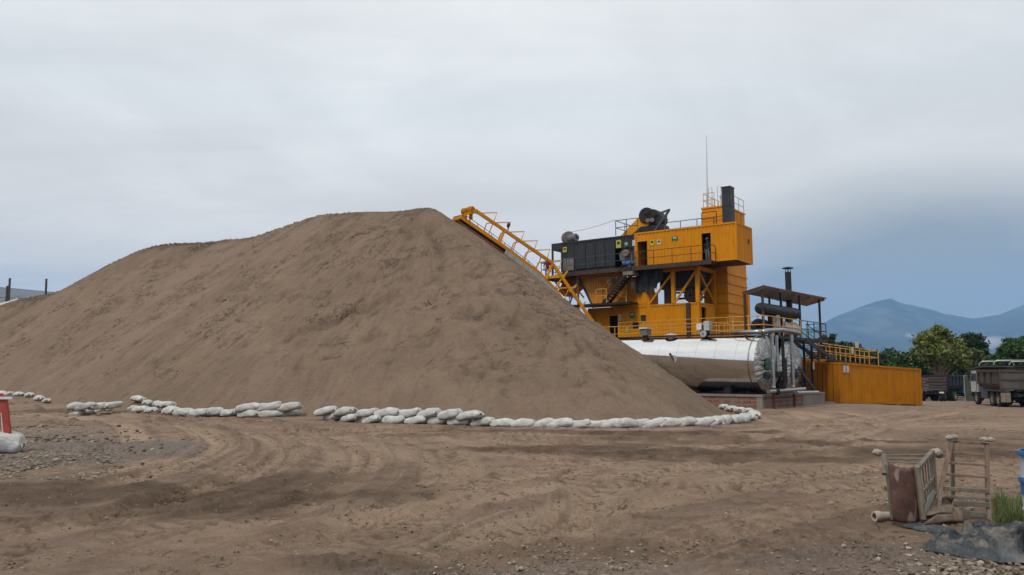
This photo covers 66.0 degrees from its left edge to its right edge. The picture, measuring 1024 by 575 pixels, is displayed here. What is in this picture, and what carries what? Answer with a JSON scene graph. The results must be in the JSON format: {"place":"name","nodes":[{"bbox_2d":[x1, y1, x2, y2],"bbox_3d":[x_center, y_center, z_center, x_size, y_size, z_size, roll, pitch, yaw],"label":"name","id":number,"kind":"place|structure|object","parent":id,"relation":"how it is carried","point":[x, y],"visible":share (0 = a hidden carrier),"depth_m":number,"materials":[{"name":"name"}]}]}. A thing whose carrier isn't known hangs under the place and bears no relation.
{"place":"outdoors","nodes":[
{"label":"outdoors","id":0,"kind":"place"},
{"bbox_2d":[0,390,1023,574],"bbox_3d":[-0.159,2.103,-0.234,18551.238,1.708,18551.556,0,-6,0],"label":"ground","id":1,"kind":"structure","parent":0,"point":[823,429],"depth_m":12.11,"materials":[{"name":"soil"}]},
{"bbox_2d":[0,393,12,433],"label":"barrier","id":2,"kind":"object","parent":1,"relation":"on","point":[5,424],"visible":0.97,"depth_m":18.38,"materials":[{"name":"red plastic"}]},
{"bbox_2d":[0,431,26,453],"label":"weight bag","id":3,"kind":"object","parent":1,"relation":"on","point":[13,442],"visible":0.94,"depth_m":18.24,"materials":[{"name":"fabric"}]},
{"bbox_2d":[0,287,54,302],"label":"warehouse","id":4,"kind":"structure","parent":1,"relation":"on","point":[15,293],"depth_m":106.17,"materials":[{"name":"metal"}]},
{"bbox_2d":[69,410,85,414],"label":"sandbag","id":5,"kind":"object","parent":1,"relation":"on","point":[73,412],"visible":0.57,"depth_m":35.42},
{"bbox_2d":[74,402,97,410],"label":"sandbag","id":6,"kind":"object","parent":5,"relation":"on","point":[90,404],"visible":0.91,"depth_m":35.67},
{"bbox_2d":[65,402,87,409],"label":"sandbag","id":7,"kind":"object","parent":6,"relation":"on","point":[80,405],"visible":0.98,"depth_m":35.39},
{"bbox_2d":[185,408,208,416],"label":"sandbag","id":8,"kind":"object","parent":1,"relation":"on","point":[198,412],"visible":0.84,"depth_m":34.32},
{"bbox_2d":[201,407,223,416],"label":"sandbag","id":9,"kind":"object","parent":1,"relation":"on","point":[214,411],"visible":0.77,"depth_m":34.61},
{"bbox_2d":[218,409,237,416],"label":"sandbag","id":10,"kind":"object","parent":1,"relation":"on","point":[227,412],"visible":0.82,"depth_m":34.55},
{"bbox_2d":[237,409,259,417],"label":"sandbag","id":11,"kind":"object","parent":1,"relation":"on","point":[252,413],"visible":0.87,"depth_m":33.54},
{"bbox_2d":[233,402,259,411],"bbox_3d":[-11.309,5.153,33.938,1.202,0.364,0.651,-6,-10,1],"label":"sandbag","id":12,"kind":"object","parent":11,"relation":"on","point":[246,406],"visible":0.78,"depth_m":33.65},
{"bbox_2d":[257,410,283,417],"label":"sandbag","id":13,"kind":"object","parent":1,"relation":"on","point":[268,413],"visible":0.84,"depth_m":33.56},
{"bbox_2d":[255,401,281,410],"bbox_3d":[-10.458,5.136,33.945,1.202,0.426,0.620,-5,-12,-1],"label":"sandbag","id":14,"kind":"object","parent":13,"relation":"on","point":[275,405],"visible":0.79,"depth_m":33.68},
{"bbox_2d":[280,409,301,416],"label":"sandbag","id":15,"kind":"object","parent":1,"relation":"on","point":[294,412],"visible":0.45,"depth_m":34.20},
{"bbox_2d":[276,402,302,411],"bbox_3d":[-9.599,5.142,33.939,1.100,0.410,0.566,-3,-11,2],"label":"sandbag","id":16,"kind":"object","parent":15,"relation":"on","point":[288,407],"visible":0.98,"depth_m":33.70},
{"bbox_2d":[323,413,341,420],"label":"sandbag","id":17,"kind":"object","parent":1,"relation":"on","point":[329,417],"visible":0.59,"depth_m":31.36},
{"bbox_2d":[313,406,337,415],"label":"sandbag","id":18,"kind":"object","parent":17,"relation":"on","point":[326,410],"visible":0.93,"depth_m":31.34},
{"bbox_2d":[340,414,361,421],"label":"sandbag","id":19,"kind":"object","parent":1,"relation":"on","point":[350,418],"visible":0.81,"depth_m":30.51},
{"bbox_2d":[334,406,357,416],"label":"sandbag","id":20,"kind":"object","parent":19,"relation":"on","point":[343,411],"visible":0.94,"depth_m":30.89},
{"bbox_2d":[356,408,379,416],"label":"sandbag","id":21,"kind":"object","parent":19,"relation":"on","point":[365,412],"visible":0.8,"depth_m":30.05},
{"bbox_2d":[0,207,732,426],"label":"sand pile","id":22,"kind":"object","parent":1,"relation":"on","point":[424,308],"visible":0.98,"depth_m":41.54,"materials":[{"name":"sand"}]},
{"bbox_2d":[361,415,382,423],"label":"sandbag","id":23,"kind":"object","parent":1,"relation":"on","point":[374,419],"visible":0.77,"depth_m":29.51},
{"bbox_2d":[381,415,405,423],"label":"sandbag","id":24,"kind":"object","parent":1,"relation":"on","point":[399,419],"visible":0.73,"depth_m":29.12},
{"bbox_2d":[373,407,399,416],"bbox_3d":[-4.659,4.709,29.694,1.108,0.387,0.587,-11,-14,22],"label":"sandbag","id":25,"kind":"object","parent":24,"relation":"on","point":[390,411],"visible":0.76,"depth_m":29.44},
{"bbox_2d":[404,415,426,423],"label":"sandbag","id":26,"kind":"object","parent":1,"relation":"on","point":[419,419],"visible":0.73,"depth_m":28.94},
{"bbox_2d":[397,407,421,417],"bbox_3d":[-3.862,4.711,29.500,1.061,0.353,0.535,-10,-16,18],"label":"sandbag","id":27,"kind":"object","parent":26,"relation":"on","point":[408,413],"visible":0.69,"depth_m":29.25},
{"bbox_2d":[416,408,441,417],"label":"sandbag","id":28,"kind":"object","parent":26,"relation":"on","point":[429,412],"visible":0.85,"depth_m":28.84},
{"bbox_2d":[426,416,446,423],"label":"sandbag","id":29,"kind":"object","parent":1,"relation":"on","point":[433,420],"visible":0.54,"depth_m":28.77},
{"bbox_2d":[447,418,473,425],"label":"sandbag","id":30,"kind":"object","parent":1,"relation":"on","point":[453,421],"visible":0.57,"depth_m":28.21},
{"bbox_2d":[436,409,462,419],"bbox_3d":[-2.233,4.587,28.546,1.014,0.392,0.520,-7,-10,33],"label":"sandbag","id":31,"kind":"object","parent":30,"relation":"on","point":[448,414],"visible":0.84,"depth_m":28.32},
{"bbox_2d":[469,417,494,426],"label":"sandbag","id":32,"kind":"object","parent":1,"relation":"on","point":[483,421],"visible":0.69,"depth_m":27.70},
{"bbox_2d":[455,410,485,420],"bbox_3d":[-1.471,4.547,28.030,1.108,0.336,0.568,-14,-17,34],"label":"sandbag","id":33,"kind":"object","parent":32,"relation":"on","point":[470,415],"visible":0.99,"depth_m":27.80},
{"bbox_2d":[490,418,513,426],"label":"sandbag","id":34,"kind":"object","parent":1,"relation":"on","point":[504,422],"visible":0.74,"depth_m":27.36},
{"bbox_2d":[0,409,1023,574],"bbox_3d":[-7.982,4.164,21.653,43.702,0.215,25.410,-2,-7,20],"label":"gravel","id":35,"kind":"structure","parent":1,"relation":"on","point":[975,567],"depth_m":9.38,"materials":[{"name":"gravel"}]},
{"bbox_2d":[509,418,534,426],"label":"sandbag","id":36,"kind":"object","parent":1,"relation":"on","point":[523,422],"visible":0.74,"depth_m":27.01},
{"bbox_2d":[452,206,593,320],"bbox_3d":[1.251,1.400,55.067,12.070,12.971,2.195,4,-7,-30],"label":"belt conveyor","id":37,"kind":"object","parent":1,"relation":"on","point":[484,235],"visible":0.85,"depth_m":54.28,"materials":[{"name":"metal"}]},
{"bbox_2d":[530,418,553,426],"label":"sandbag","id":38,"kind":"object","parent":1,"relation":"on","point":[544,422],"visible":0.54,"depth_m":26.91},
{"bbox_2d":[546,418,572,426],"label":"sandbag","id":39,"kind":"object","parent":1,"relation":"on","point":[563,422],"visible":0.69,"depth_m":26.80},
{"bbox_2d":[566,419,590,427],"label":"sandbag","id":40,"kind":"object","parent":1,"relation":"on","point":[579,423],"visible":0.62,"depth_m":26.71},
{"bbox_2d":[584,419,608,427],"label":"sandbag","id":41,"kind":"object","parent":1,"relation":"on","point":[595,424],"visible":0.61,"depth_m":26.72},
{"bbox_2d":[600,418,624,427],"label":"sandbag","id":42,"kind":"object","parent":1,"relation":"on","point":[612,422],"visible":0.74,"depth_m":26.80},
{"bbox_2d":[614,418,638,427],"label":"sandbag","id":43,"kind":"object","parent":1,"relation":"on","point":[631,423],"visible":0.76,"depth_m":26.89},
{"bbox_2d":[642,417,666,427],"bbox_3d":[4.862,4.702,27.268,1.045,0.349,0.542,-5,-7,-17],"label":"sandbag","id":44,"kind":"object","parent":1,"relation":"on","point":[657,422],"visible":0.75,"depth_m":27.04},
{"bbox_2d":[660,417,680,426],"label":"sandbag","id":45,"kind":"object","parent":1,"relation":"on","point":[672,422],"visible":0.66,"depth_m":27.22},
{"bbox_2d":[677,416,697,426],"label":"sandbag","id":46,"kind":"object","parent":1,"relation":"on","point":[688,421],"visible":0.68,"depth_m":27.52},
{"bbox_2d":[693,416,715,426],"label":"sandbag","id":47,"kind":"object","parent":1,"relation":"on","point":[705,421],"visible":0.76,"depth_m":27.76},
{"bbox_2d":[694,390,824,408],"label":"brick plinth","id":48,"kind":"structure","parent":1,"relation":"on","point":[762,400],"depth_m":43.90,"materials":[{"name":"brown brick"}]},
{"bbox_2d":[619,335,779,393],"bbox_3d":[10.248,4.612,47.283,11.339,3.363,3.360,-5,-8,41],"label":"bitumen tank","id":49,"kind":"object","parent":48,"relation":"on","point":[733,364],"visible":0.52,"depth_m":44.67,"materials":[{"name":"metal"}]},
{"bbox_2d":[617,316,758,338],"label":"tank top walkway","id":50,"kind":"structure","parent":49,"relation":"on","point":[698,334],"depth_m":48.27,"materials":[{"name":"yellow metal"}]},
{"bbox_2d":[696,321,711,337],"bbox_3d":[11.281,2.467,46.277,0.820,0.970,0.550,-5,-8,41],"label":"valve box","id":51,"kind":"object","parent":49,"relation":"on","point":[705,328],"visible":1,"depth_m":46.10,"materials":[{"name":"white metal"}]},
{"bbox_2d":[700,339,801,392],"bbox_3d":[12.590,4.931,50.158,11.278,3.363,3.180,-5,-8,41],"label":"bitumen tank","id":52,"kind":"object","parent":48,"relation":"on","point":[797,359],"visible":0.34,"depth_m":46.26,"materials":[{"name":"metal"}]},
{"bbox_2d":[795,366,815,390],"bbox_3d":[17.330,5.454,47.016,0.560,1.512,2.588,-5,-8,41],"label":"access ladder","id":53,"kind":"object","parent":52,"relation":"attached to","point":[805,377],"visible":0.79,"depth_m":46.95,"materials":[{"name":"black metal"}]},
{"bbox_2d":[732,327,819,408],"bbox_3d":[15.111,4.424,43.579,6.914,4.411,1.597,4,-8,-34],"label":"pipework","id":54,"kind":"object","parent":1,"relation":"on","point":[782,385],"visible":1,"depth_m":43.04,"materials":[{"name":"metal"}]},
{"bbox_2d":[733,315,827,390],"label":"platform","id":55,"kind":"structure","parent":1,"relation":"on","point":[814,340],"depth_m":47.85,"materials":[{"name":"black metal"}]},
{"bbox_2d":[751,297,800,334],"bbox_3d":[15.424,1.768,46.338,1.240,2.218,5.654,-5,-8,41],"label":"expansion vessel","id":56,"kind":"object","parent":55,"relation":"on","point":[770,309],"visible":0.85,"depth_m":45.13,"materials":[{"name":"black metal"}]},
{"bbox_2d":[742,285,826,343],"bbox_3d":[16.718,1.810,47.839,1.340,3.064,9.985,-5,-8,41],"label":"canopy","id":57,"kind":"object","parent":55,"relation":"on","point":[780,295],"visible":0.94,"depth_m":46.76,"materials":[{"name":"brown metal"}]},
{"bbox_2d":[782,267,792,321],"bbox_3d":[17.228,0.925,49.011,0.689,4.484,0.700,-5,-8,41],"label":"flue","id":58,"kind":"object","parent":55,"relation":"on","point":[788,284],"visible":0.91,"depth_m":48.99,"materials":[{"name":"black metal"}]},
{"bbox_2d":[779,321,800,336],"bbox_3d":[16.497,2.507,47.298,0.940,0.940,2.354,-5,-8,41],"label":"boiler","id":59,"kind":"object","parent":55,"relation":"on","point":[788,324],"visible":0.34,"depth_m":46.79,"materials":[{"name":"beige paint"}]},
{"bbox_2d":[791,324,834,360],"bbox_3d":[18.406,3.404,48.182,0.960,2.160,4.483,-5,-8,41],"label":"access stair","id":60,"kind":"object","parent":55,"relation":"attached to","point":[818,348],"visible":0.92,"depth_m":48.02,"materials":[{"name":"black metal"}]},
{"bbox_2d":[814,334,837,358],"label":"tree","id":61,"kind":"object","parent":1,"relation":"on","point":[826,348],"visible":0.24,"depth_m":95.30,"materials":[{"name":"green plant"}]},
{"bbox_2d":[828,333,845,360],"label":"tree","id":62,"kind":"object","parent":1,"relation":"on","point":[832,338],"visible":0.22,"depth_m":97.18,"materials":[{"name":"green plant"}]},
{"bbox_2d":[836,340,867,362],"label":"tree","id":63,"kind":"object","parent":1,"relation":"on","point":[848,344],"visible":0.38,"depth_m":100.92,"materials":[{"name":"green plant"}]},
{"bbox_2d":[806,362,922,405],"bbox_3d":[24.633,6.967,54.783,10.826,3.050,2.490,7,-9,-36],"label":"shipping container","id":64,"kind":"object","parent":1,"relation":"on","point":[839,382],"visible":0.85,"depth_m":52.71,"materials":[{"name":"metal"}]},
{"bbox_2d":[808,364,822,391],"bbox_3d":[20.020,6.258,52.079,0.106,2.400,1.060,7,-9,-36],"label":"door","id":65,"kind":"structure","parent":64,"relation":"in","point":[818,373],"depth_m":51.99,"materials":[{"name":"yellow paint"}]},
{"bbox_2d":[822,364,837,400],"bbox_3d":[20.670,6.163,51.222,0.106,2.400,1.060,7,-9,-36],"label":"door","id":66,"kind":"structure","parent":64,"relation":"in","point":[830,379],"depth_m":51.21,"materials":[{"name":"yellow paint"}]},
{"bbox_2d":[805,342,878,364],"bbox_3d":[24.518,6.485,58.220,7.986,4.941,1.300,5,-8,-37],"label":"gangway","id":67,"kind":"object","parent":64,"relation":"on","point":[849,349],"visible":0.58,"depth_m":58.39,"materials":[{"name":"brown metal"}]},
{"bbox_2d":[863,352,891,365],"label":"tree","id":68,"kind":"object","parent":1,"relation":"on","point":[883,358],"visible":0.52,"depth_m":106.82,"materials":[{"name":"green plant"}]},
{"bbox_2d":[801,347,994,358],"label":"treeline","id":69,"kind":"object","parent":1,"relation":"on","point":[892,350],"visible":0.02,"depth_m":217.46,"materials":[{"name":"green plant"}]},
{"bbox_2d":[871,511,936,521],"bbox_3d":[4.877,2.824,9.773,0.854,0.128,0.128,1,-6,-10],"label":"pipe","id":70,"kind":"object","parent":1,"relation":"on","point":[878,516],"visible":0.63,"depth_m":9.68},
{"bbox_2d":[884,352,929,370],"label":"tree","id":71,"kind":"object","parent":1,"relation":"on","point":[904,360],"visible":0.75,"depth_m":96.80,"materials":[{"name":"green plant"}]},
{"bbox_2d":[872,448,943,522],"bbox_3d":[4.951,2.459,9.955,0.688,0.820,1.347,-5,-8,40],"label":"steel hopper","id":72,"kind":"object","parent":1,"relation":"on","point":[906,491],"visible":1,"depth_m":9.44,"materials":[{"name":"brown metal"}]},
{"bbox_2d":[901,522,944,533],"bbox_3d":[4.884,2.794,9.178,0.492,0.057,0.731,0,-6,0],"label":"plastic strip","id":73,"kind":"object","parent":1,"relation":"on","point":[929,528],"visible":0.82,"depth_m":9.20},
{"bbox_2d":[922,377,948,400],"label":"stake truck","id":74,"kind":"object","parent":1,"relation":"on","point":[941,394],"visible":0.73,"depth_m":78.73,"materials":[{"name":"black metal"}]},
{"bbox_2d":[907,323,972,374],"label":"tree","id":75,"kind":"object","parent":1,"relation":"on","point":[937,348],"visible":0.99,"depth_m":90.30,"materials":[{"name":"green plant"}]},
{"bbox_2d":[923,375,964,400],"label":"dump truck","id":76,"kind":"object","parent":1,"relation":"on","point":[955,385],"visible":0.59,"depth_m":82.67,"materials":[{"name":"black metal"}]},
{"bbox_2d":[923,505,965,524],"bbox_3d":[5.292,2.773,9.569,0.942,0.163,0.214,5,-8,-39],"label":"bent sheet","id":77,"kind":"object","parent":1,"relation":"on","point":[957,514],"visible":0.86,"depth_m":9.55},
{"bbox_2d":[925,504,953,515],"bbox_3d":[5.222,2.716,9.632,0.738,0.081,0.170,3,-7,-24],"label":"bent plate","id":78,"kind":"object","parent":77,"relation":"on","point":[945,508],"visible":0.99,"depth_m":9.59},
{"bbox_2d":[937,434,994,520],"bbox_3d":[5.800,2.408,10.031,0.579,1.054,0.944,-5,-8,39],"label":"trestle","id":79,"kind":"object","parent":1,"relation":"on","point":[951,452],"visible":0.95,"depth_m":10.01,"materials":[{"name":"beige wood"}]},
{"bbox_2d":[947,347,987,374],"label":"tree","id":80,"kind":"object","parent":1,"relation":"on","point":[977,356],"visible":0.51,"depth_m":94.98,"materials":[{"name":"green plant"}]},
{"bbox_2d":[920,519,1023,562],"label":"tarpaulin","id":81,"kind":"object","parent":1,"relation":"on","point":[998,542],"visible":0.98,"depth_m":7.92,"materials":[{"name":"plastic"}]},
{"bbox_2d":[956,332,990,374],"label":"tree","id":82,"kind":"object","parent":1,"relation":"on","point":[974,340],"visible":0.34,"depth_m":103.02,"materials":[{"name":"green plant"}]},
{"bbox_2d":[967,366,1023,406],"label":"dump truck","id":83,"kind":"object","parent":1,"relation":"on","point":[997,385],"visible":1,"depth_m":55.91,"materials":[{"name":"black metal"}]},
{"bbox_2d":[975,360,1023,401],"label":"dump truck","id":84,"kind":"object","parent":1,"relation":"on","point":[1018,367],"visible":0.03,"depth_m":65.53,"materials":[{"name":"black metal"}]},
{"bbox_2d":[986,335,1023,364],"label":"tree","id":85,"kind":"object","parent":1,"relation":"on","point":[1009,348],"visible":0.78,"depth_m":98.85,"materials":[{"name":"green plant"}]},
{"bbox_2d":[1016,449,1023,513],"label":"oil drum","id":86,"kind":"object","parent":1,"relation":"on","point":[1020,452],"visible":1,"depth_m":8.99,"materials":[{"name":"blue paint"}]},
{"bbox_3d":[10.515,6.322,59.331,9.119,4.110,3.160,-5,-8,36],"label":"base module","id":87,"kind":"object","parent":1,"relation":"on","visible":0},
{"bbox_2d":[588,305,647,336],"bbox_3d":[8.897,2.988,60.880,5.124,2.780,3.207,-5,-8,36],"label":"module","id":88,"kind":"object","parent":87,"relation":"on","point":[607,318],"visible":0.55,"depth_m":59.44,"materials":[{"name":"yellow paint"}]},
{"bbox_2d":[577,272,627,307],"bbox_3d":[7.797,0.424,61.973,4.354,2.677,3.200,-5,-8,36],"label":"hopper module","id":89,"kind":"object","parent":88,"relation":"on","point":[589,283],"visible":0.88,"depth_m":60.93,"materials":[{"name":"yellow paint"}]},
{"bbox_2d":[569,280,637,307],"bbox_3d":[6.762,0.377,59.923,5.576,2.078,1.280,-5,-8,36],"label":"landing","id":90,"kind":"object","parent":89,"relation":"attached to","point":[606,304],"visible":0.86,"depth_m":59.31,"materials":[{"name":"black metal"}]},
{"bbox_2d":[602,255,638,302],"bbox_3d":[8.060,-0.541,58.968,2.648,3.537,1.005,-5,-8,36],"label":"steel stair","id":91,"kind":"object","parent":90,"relation":"on","point":[629,273],"visible":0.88,"depth_m":58.80,"materials":[{"name":"brown metal"}]},
{"bbox_2d":[628,276,654,305],"bbox_3d":[9.939,0.406,60.527,0.784,2.194,3.010,-5,-8,36],"label":"storage module","id":92,"kind":"object","parent":88,"relation":"on","point":[632,295],"visible":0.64,"depth_m":59.39,"materials":[{"name":"yellow paint"}]},
{"bbox_2d":[604,321,747,336],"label":"service walkway","id":93,"kind":"structure","parent":87,"relation":"attached to","point":[716,330],"depth_m":54.59,"materials":[{"name":"brown metal"}]},
{"bbox_2d":[648,302,715,337],"bbox_3d":[12.538,3.173,58.102,3.981,3.800,3.360,-5,-8,36],"label":"module","id":94,"kind":"object","parent":87,"relation":"on","point":[674,312],"visible":0.64,"depth_m":57.09,"materials":[{"name":"yellow paint"}]},
{"bbox_2d":[637,291,657,305],"bbox_3d":[10.181,0.875,59.228,1.025,1.008,1.530,-5,-8,36],"label":"cable cabinet","id":95,"kind":"object","parent":94,"relation":"on","point":[644,298],"visible":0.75,"depth_m":58.67,"materials":[{"name":"metal"}]},
{"bbox_2d":[648,265,715,305],"bbox_3d":[12.552,0.017,58.542,4.135,2.658,3.260,-5,-8,36],"label":"steel truss","id":96,"kind":"object","parent":94,"relation":"on","point":[696,273],"visible":0.91,"depth_m":57.16,"materials":[{"name":"metal"}]},
{"bbox_2d":[566,244,716,275],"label":"walkway","id":97,"kind":"structure","parent":96,"relation":"on","point":[656,266],"depth_m":57.45,"materials":[{"name":"black metal"}]},
{"bbox_2d":[541,261,583,297],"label":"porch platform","id":98,"kind":"structure","parent":97,"relation":"attached to","point":[556,279],"depth_m":62.86,"materials":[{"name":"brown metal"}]},
{"bbox_2d":[551,234,637,275],"bbox_3d":[7.168,-2.343,62.717,7.556,2.613,3.235,-5,-8,36],"label":"burner module","id":99,"kind":"object","parent":97,"relation":"on","point":[594,248],"visible":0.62,"depth_m":61.56,"materials":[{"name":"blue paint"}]},
{"bbox_2d":[561,231,578,242],"bbox_3d":[4.858,-4.058,63.924,1.712,1.058,1.315,-5,-8,36],"label":"blower fan","id":100,"kind":"object","parent":99,"relation":"on","point":[568,236],"visible":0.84,"depth_m":63.71},
{"bbox_2d":[559,275,582,296],"bbox_3d":[4.888,-0.166,63.978,1.828,1.799,1.300,-5,-8,36],"label":"discharge spout","id":101,"kind":"object","parent":99,"relation":"attached to","point":[572,282],"visible":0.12,"depth_m":63.47,"materials":[{"name":"yellow paint"}]},
{"bbox_2d":[619,247,633,266],"bbox_3d":[8.942,-2.217,60.079,1.424,1.660,1.270,-5,-8,36],"label":"burner","id":102,"kind":"object","parent":99,"relation":"on","point":[625,255],"visible":0.66,"depth_m":59.69,"materials":[{"name":"grey paint"}]},
{"bbox_2d":[621,207,669,235],"bbox_3d":[10.340,-4.964,61.295,4.772,2.325,1.460,-5,-8,36],"label":"elevator head","id":103,"kind":"object","parent":99,"relation":"on","point":[649,219],"visible":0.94,"depth_m":60.53},
{"bbox_2d":[636,268,662,294],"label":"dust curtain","id":104,"kind":"object","parent":97,"relation":"hanging from","point":[647,280],"visible":0.98,"depth_m":58.33,"materials":[{"name":"grey fabric"}]},
{"bbox_2d":[634,221,752,269],"bbox_3d":[13.359,-2.876,58.273,7.907,2.693,3.200,-5,-8,36],"label":"control module","id":105,"kind":"object","parent":97,"relation":"on","point":[731,242],"visible":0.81,"depth_m":56.85,"materials":[{"name":"yellow paint"}]},
{"bbox_2d":[615,216,719,235],"bbox_3d":[12.079,-4.696,59.410,8.063,1.176,3.060,-5,-8,36],"label":"roof railing","id":106,"kind":"object","parent":105,"relation":"on","point":[626,226],"visible":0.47,"depth_m":60.07,"materials":[{"name":"metal"}]},
{"bbox_2d":[721,186,734,222],"bbox_3d":[15.309,-5.816,55.804,0.696,2.604,0.819,-5,-8,36],"label":"square chimney","id":107,"kind":"object","parent":105,"relation":"on","point":[728,209],"visible":0.95,"depth_m":55.52,"materials":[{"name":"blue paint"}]},
{"bbox_2d":[660,270,708,303],"bbox_3d":[12.828,0.067,58.645,3.147,2.474,2.100,-5,-8,36],"label":"mixer drum","id":108,"kind":"object","parent":94,"relation":"on","point":[682,278],"visible":0.56,"depth_m":57.98,"materials":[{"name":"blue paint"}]},
{"bbox_2d":[0,0,1023,327],"label":"sky","id":109,"kind":"structure","parent":0,"point":[873,150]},
{"bbox_2d":[701,205,750,336],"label":"filter tower","id":110,"kind":"structure","parent":0,"point":[731,284],"depth_m":59.07,"materials":[{"name":"metal"}]},
{"bbox_2d":[703,186,743,212],"bbox_3d":[16.428,-6.656,61.202,1.710,1.504,4.195,-5,-8,36],"label":"tower railing","id":111,"kind":"object","parent":110,"relation":"on","point":[712,199],"visible":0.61,"depth_m":59.92,"materials":[{"name":"metal"}]},
{"bbox_2d":[751,299,1023,357],"bbox_3d":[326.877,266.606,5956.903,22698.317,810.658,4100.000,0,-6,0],"label":"mountains","id":112,"kind":"structure","parent":0,"point":[885,323],"depth_m":6147.40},
{"bbox_2d":[963,375,974,401],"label":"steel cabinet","id":113,"kind":"object","parent":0,"point":[968,391],"visible":0.56,"depth_m":73.49,"materials":[{"name":"grey metal"}]},
{"bbox_2d":[986,487,1023,523],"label":"grass","id":114,"kind":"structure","parent":0,"point":[1005,511],"depth_m":9.91,"materials":[{"name":"plant"}]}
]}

